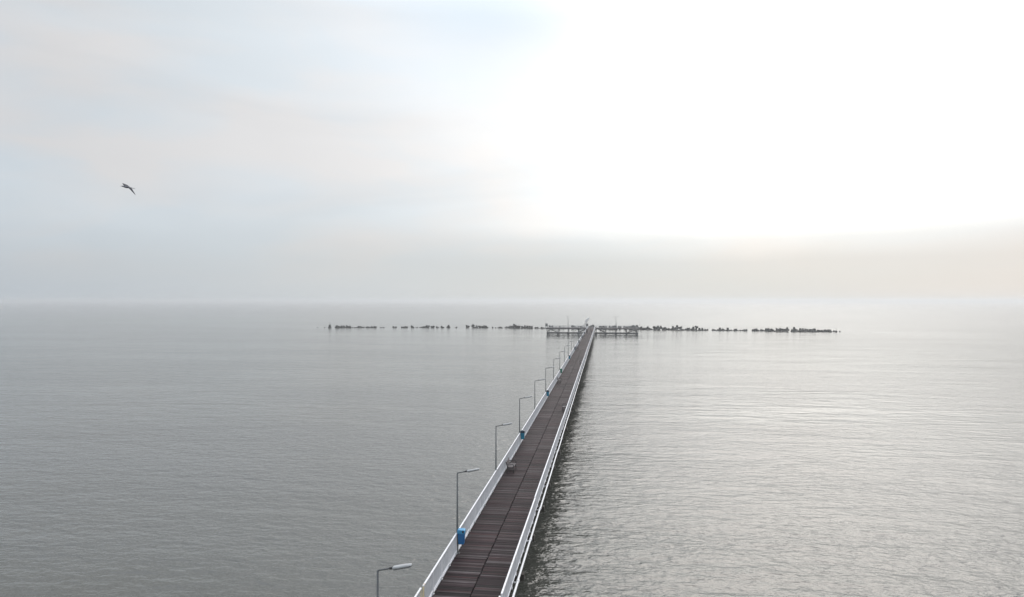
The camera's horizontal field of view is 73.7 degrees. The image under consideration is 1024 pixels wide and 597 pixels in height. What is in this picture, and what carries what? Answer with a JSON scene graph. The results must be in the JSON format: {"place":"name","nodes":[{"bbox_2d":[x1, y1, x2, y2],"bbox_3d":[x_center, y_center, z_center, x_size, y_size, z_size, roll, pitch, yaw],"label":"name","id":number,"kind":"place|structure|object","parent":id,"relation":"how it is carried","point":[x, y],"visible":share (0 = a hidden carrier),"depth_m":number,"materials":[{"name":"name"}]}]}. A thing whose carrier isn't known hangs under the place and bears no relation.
{"place":"outdoors","nodes":[
{"label":"outdoors","id":0,"kind":"place"},
{"bbox_2d":[122,183,134,193],"bbox_3d":[-15.174,-4.330,27.016,0.954,0.567,0.394,0,0,15],"label":"gull","id":1,"kind":"object","parent":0,"point":[126,186],"visible":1,"depth_m":26.97,"materials":[{"name":"grey"}]},
{"bbox_2d":[0,301,1023,596],"bbox_3d":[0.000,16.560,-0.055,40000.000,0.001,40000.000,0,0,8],"label":"sea water","id":2,"kind":"structure","parent":0,"point":[250,449],"depth_m":78.14,"materials":[{"name":"grey liquid"}]},
{"bbox_2d":[430,328,594,596],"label":"pier","id":3,"kind":"structure","parent":2,"relation":"in","point":[480,563],"depth_m":43.76,"materials":[{"name":"brown wood"}]},
{"bbox_2d":[377,563,411,596],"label":"lamp post","id":4,"kind":"object","parent":3,"relation":"on","point":[401,566],"visible":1,"depth_m":23.25,"materials":[{"name":"metal"}]},
{"bbox_2d":[456,468,479,553],"bbox_3d":[-2.393,11.348,36.480,1.333,4.588,0.260,0,0,8],"label":"lamp post","id":5,"kind":"object","parent":3,"relation":"on","point":[475,469],"visible":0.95,"depth_m":36.50,"materials":[{"name":"metal"}]},
{"bbox_2d":[457,528,465,544],"bbox_3d":[-2.723,12.727,36.516,0.440,0.790,0.377,0,0,8],"label":"litter bin","id":6,"kind":"object","parent":5,"relation":"attached to","point":[461,535],"visible":1,"depth_m":36.37,"materials":[{"name":"blue plastic"}]},
{"bbox_2d":[414,326,587,596],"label":"railing","id":7,"kind":"object","parent":3,"relation":"on","point":[472,514],"visible":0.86,"depth_m":43.25,"materials":[{"name":"white metal"}]},
{"bbox_2d":[495,423,511,484],"bbox_3d":[-0.646,11.394,50.091,1.333,4.588,0.260,0,0,8],"label":"lamp post","id":8,"kind":"object","parent":3,"relation":"on","point":[496,444],"visible":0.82,"depth_m":50.13,"materials":[{"name":"metal"}]},
{"bbox_2d":[506,457,515,472],"bbox_3d":[-0.072,13.245,54.259,0.702,0.880,1.495,0,0,8],"label":"bench","id":9,"kind":"object","parent":3,"relation":"on","point":[511,465],"visible":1,"depth_m":53.76,"materials":[{"name":"black metal"}]},
{"bbox_2d":[519,396,531,432],"bbox_3d":[1.248,11.441,64.191,1.333,4.588,0.260,0,0,8],"label":"lamp post","id":10,"kind":"object","parent":3,"relation":"on","point":[519,411],"visible":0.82,"depth_m":64.22,"materials":[{"name":"metal"}]},
{"bbox_2d":[520,430,524,438],"bbox_3d":[0.978,12.801,64.219,0.440,0.828,0.377,0,0,8],"label":"litter bin","id":11,"kind":"object","parent":10,"relation":"attached to","point":[522,433],"visible":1,"depth_m":64.07,"materials":[{"name":"teal plastic"}]},
{"bbox_2d":[534,379,544,409],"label":"lamp post","id":12,"kind":"object","parent":3,"relation":"on","point":[534,392],"visible":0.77,"depth_m":78.43,"materials":[{"name":"metal"}]},
{"bbox_2d":[499,327,594,596],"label":"railing","id":13,"kind":"object","parent":3,"relation":"on","point":[509,580],"visible":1,"depth_m":41.98,"materials":[{"name":"white metal"}]},
{"bbox_2d":[545,366,554,399],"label":"lamp post","id":14,"kind":"object","parent":3,"relation":"on","point":[545,378],"visible":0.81,"depth_m":93.13,"materials":[{"name":"metal"}]},
{"bbox_2d":[545,327,638,334],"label":"end platform","id":15,"kind":"structure","parent":2,"relation":"in","point":[605,332],"depth_m":337.23,"materials":[{"name":"grey wood"}]},
{"bbox_2d":[554,325,628,326],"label":"railing","id":16,"kind":"object","parent":15,"relation":"on","point":[599,325],"visible":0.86,"depth_m":344.68,"materials":[{"name":"grey metal"}]},
{"bbox_2d":[0,0,1023,300],"label":"sky","id":17,"kind":"structure","parent":0,"point":[269,150],"materials":[{"name":"white"}]}
]}

